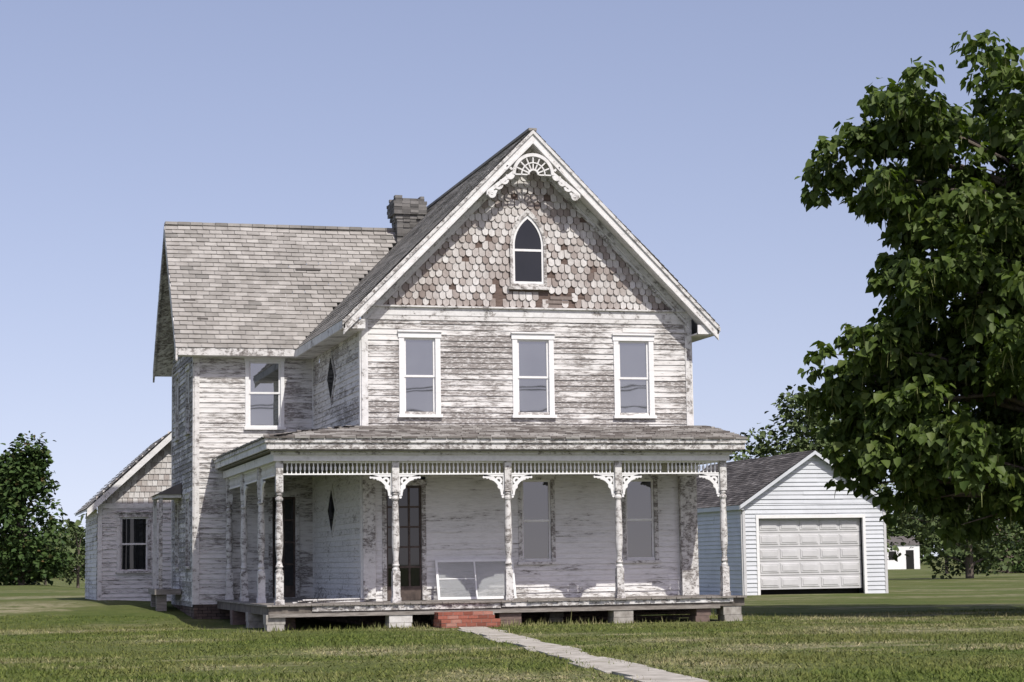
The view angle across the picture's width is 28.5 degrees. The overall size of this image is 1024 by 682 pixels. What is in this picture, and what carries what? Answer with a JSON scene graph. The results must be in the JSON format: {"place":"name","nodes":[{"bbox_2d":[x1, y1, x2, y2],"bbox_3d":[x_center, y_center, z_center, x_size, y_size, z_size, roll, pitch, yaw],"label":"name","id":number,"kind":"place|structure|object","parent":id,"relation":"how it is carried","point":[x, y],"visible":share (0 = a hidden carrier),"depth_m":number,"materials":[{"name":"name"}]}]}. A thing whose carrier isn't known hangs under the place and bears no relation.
{"place":"outdoors","nodes":[
{"label":"outdoors","id":0,"kind":"place"},
{"bbox_2d":[0,557,1023,681],"bbox_3d":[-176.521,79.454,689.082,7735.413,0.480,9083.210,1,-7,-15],"label":"ground","id":1,"kind":"structure","parent":0,"point":[919,590],"depth_m":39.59,"materials":[{"name":"green plant"}]},
{"bbox_2d":[0,431,75,585],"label":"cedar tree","id":2,"kind":"object","parent":1,"relation":"on","point":[23,477],"visible":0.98,"depth_m":113.93,"materials":[{"name":"green plant"}]},
{"bbox_2d":[27,537,73,584],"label":"shrub","id":3,"kind":"object","parent":1,"relation":"on","point":[70,567],"visible":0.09,"depth_m":120.06,"materials":[{"name":"green plant"}]},
{"bbox_2d":[54,526,85,587],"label":"shrub","id":4,"kind":"object","parent":1,"relation":"on","point":[80,535],"visible":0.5,"depth_m":122.27,"materials":[{"name":"green plant"}]},
{"bbox_2d":[74,431,171,600],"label":"shingled outbuilding","id":5,"kind":"structure","parent":1,"relation":"on","point":[119,546],"depth_m":54.77,"materials":[{"name":"white wood"}]},
{"bbox_2d":[115,511,152,573],"bbox_3d":[-10.243,5.455,54.708,0.980,1.660,0.150,1,-7,-15],"label":"window","id":6,"kind":"structure","parent":5,"relation":"in","point":[133,528],"depth_m":54.74,"materials":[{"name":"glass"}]},
{"bbox_2d":[148,483,181,610],"bbox_3d":[-8.639,5.136,50.240,0.640,3.150,1.800,1,-7,-15],"label":"side stoop","id":7,"kind":"object","parent":1,"relation":"on","point":[159,594],"visible":0.97,"depth_m":49.54,"materials":[{"name":"white wood"}]},
{"bbox_2d":[172,604,691,624],"bbox_3d":[-3.709,6.151,45.565,14.888,0.565,5.433,-5,-7,31],"label":"brick foundation","id":8,"kind":"object","parent":1,"relation":"on","point":[360,620],"visible":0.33,"depth_m":43.69,"materials":[{"name":"brown brick"}]},
{"bbox_2d":[171,319,686,617],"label":"clapboard walls","id":9,"kind":"structure","parent":8,"relation":"on","point":[465,515],"depth_m":43.77,"materials":[{"name":"white wood"}]},
{"bbox_2d":[268,480,426,600],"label":"doors","id":10,"kind":"structure","parent":9,"relation":"attached to","point":[412,561],"depth_m":42.59,"materials":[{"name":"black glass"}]},
{"bbox_2d":[173,330,660,568],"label":"windows","id":11,"kind":"structure","parent":9,"relation":"attached to","point":[420,370],"depth_m":43.79,"materials":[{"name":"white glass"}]},
{"bbox_2d":[153,130,720,382],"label":"barge boards and eaves","id":12,"kind":"object","parent":9,"relation":"on","point":[628,247],"visible":0.91,"depth_m":44.13,"materials":[{"name":"paint"}]},
{"bbox_2d":[155,128,719,367],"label":"shingle roof","id":13,"kind":"structure","parent":12,"relation":"on","point":[250,286],"depth_m":49.25,"materials":[{"name":"wood"}]},
{"bbox_2d":[387,195,426,244],"bbox_3d":[-2.684,-2.666,51.792,0.896,2.022,0.896,1,-7,-15],"label":"masonry chimney","id":14,"kind":"object","parent":13,"relation":"on","point":[405,216],"visible":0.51,"depth_m":51.47,"materials":[{"name":"grey brick"}]},
{"bbox_2d":[383,161,669,309],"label":"gable fishscale shingles","id":15,"kind":"object","parent":12,"relation":"attached to","point":[466,262],"visible":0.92,"depth_m":43.90,"materials":[{"name":"white wood"}]},
{"bbox_2d":[507,209,549,289],"bbox_3d":[0.352,-1.996,43.829,0.940,1.780,0.100,1,-7,-15],"label":"attic lancet window","id":16,"kind":"structure","parent":15,"relation":"attached to","point":[528,258],"depth_m":43.85,"materials":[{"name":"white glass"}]},
{"bbox_2d":[486,153,579,200],"bbox_3d":[0.459,-3.552,43.562,2.100,1.010,0.050,1,-7,-15],"label":"gable sunburst ornament","id":17,"kind":"object","parent":12,"relation":"attached to","point":[491,192],"visible":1,"depth_m":43.58,"materials":[{"name":"paint"}]},
{"bbox_2d":[171,304,698,604],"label":"corner boards and frieze","id":18,"kind":"object","parent":8,"relation":"on","point":[688,534],"visible":0.7,"depth_m":43.91,"materials":[{"name":"paint"}]},
{"bbox_2d":[433,611,500,627],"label":"brick steps","id":19,"kind":"structure","parent":1,"relation":"on","point":[466,619],"depth_m":39.89,"materials":[{"name":"red brick"}]},
{"bbox_2d":[230,606,741,631],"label":"porch piers","id":20,"kind":"structure","parent":1,"relation":"on","point":[726,613],"depth_m":41.78,"materials":[{"name":"concrete block"}]},
{"bbox_2d":[216,595,746,617],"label":"porch deck","id":21,"kind":"structure","parent":20,"relation":"on","point":[270,609],"depth_m":40.87,"materials":[{"name":"grey wood"}]},
{"bbox_2d":[292,597,376,602],"bbox_3d":[-3.624,5.330,41.504,2.030,0.074,0.404,5,-9,-43],"label":"lumber pile","id":22,"kind":"object","parent":21,"relation":"on","point":[333,600],"visible":1,"depth_m":41.38,"materials":[{"name":"white wood"}]},
{"bbox_2d":[435,559,516,599],"bbox_3d":[-0.763,5.013,42.516,1.700,0.830,0.279,1,-7,-15],"label":"storm window frame","id":23,"kind":"object","parent":21,"relation":"on","point":[456,598],"visible":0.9,"depth_m":42.46,"materials":[{"name":"grey wood"}]},
{"bbox_2d":[225,461,730,604],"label":"turned columns and brackets","id":24,"kind":"structure","parent":21,"relation":"on","point":[394,488],"depth_m":41.65,"materials":[{"name":"white wood"}]},
{"bbox_2d":[214,438,745,478],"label":"porch entablature","id":25,"kind":"structure","parent":24,"relation":"on","point":[410,449],"depth_m":41.17,"materials":[{"name":"white wood"}]},
{"bbox_2d":[212,425,747,459],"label":"porch roof","id":26,"kind":"structure","parent":25,"relation":"on","point":[555,432],"depth_m":41.98,"materials":[{"name":"grey wood"}]},
{"bbox_2d":[0,505,1023,577],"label":"distant tree line","id":27,"kind":"object","parent":1,"relation":"on","point":[70,524],"visible":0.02,"depth_m":316.08,"materials":[{"name":"green plant"}]},
{"bbox_2d":[458,627,708,681],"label":"footpath","id":28,"kind":"structure","parent":1,"relation":"on","point":[608,666],"depth_m":25.47,"materials":[{"name":"concrete"}]},
{"bbox_2d":[729,384,880,492],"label":"shade tree","id":29,"kind":"object","parent":1,"relation":"on","point":[795,425],"visible":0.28,"depth_m":108.83,"materials":[{"name":"green plant"}]},
{"bbox_2d":[785,417,914,561],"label":"shade tree","id":30,"kind":"object","parent":1,"relation":"on","point":[895,555],"visible":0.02,"depth_m":115.07,"materials":[{"name":"green plant"}]},
{"bbox_2d":[887,536,919,568],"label":"white shed","id":31,"kind":"structure","parent":1,"relation":"on","point":[912,561],"depth_m":213.22,"materials":[{"name":"white wood"}]},
{"bbox_2d":[794,29,1023,551],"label":"catalpa tree","id":32,"kind":"object","parent":1,"relation":"on","point":[914,366],"visible":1,"depth_m":43.49,"materials":[{"name":"green plant"}]},
{"bbox_2d":[887,477,1023,578],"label":"shade tree","id":33,"kind":"object","parent":1,"relation":"on","point":[969,558],"visible":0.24,"depth_m":113.91,"materials":[{"name":"green plant"}]},
{"bbox_2d":[940,542,993,573],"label":"shrub","id":34,"kind":"object","parent":1,"relation":"on","point":[951,566],"visible":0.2,"depth_m":116.03,"materials":[{"name":"green plant"}]},
{"bbox_2d":[945,517,1023,573],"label":"shade tree","id":35,"kind":"object","parent":1,"relation":"on","point":[1017,568],"visible":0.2,"depth_m":146.42,"materials":[{"name":"green plant"}]},
{"bbox_2d":[0,0,1023,556],"label":"sky","id":36,"kind":"structure","parent":0,"point":[695,123],"materials":[{"name":"blue"}]},
{"bbox_2d":[696,450,891,594],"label":"detached garage","id":37,"kind":"structure","parent":0,"point":[794,526],"depth_m":71.21,"materials":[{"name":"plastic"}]},
{"bbox_2d":[755,514,867,594],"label":"sectional door","id":38,"kind":"structure","parent":37,"relation":"in","point":[837,541],"depth_m":71.05,"materials":[{"name":"paint"}]}
]}

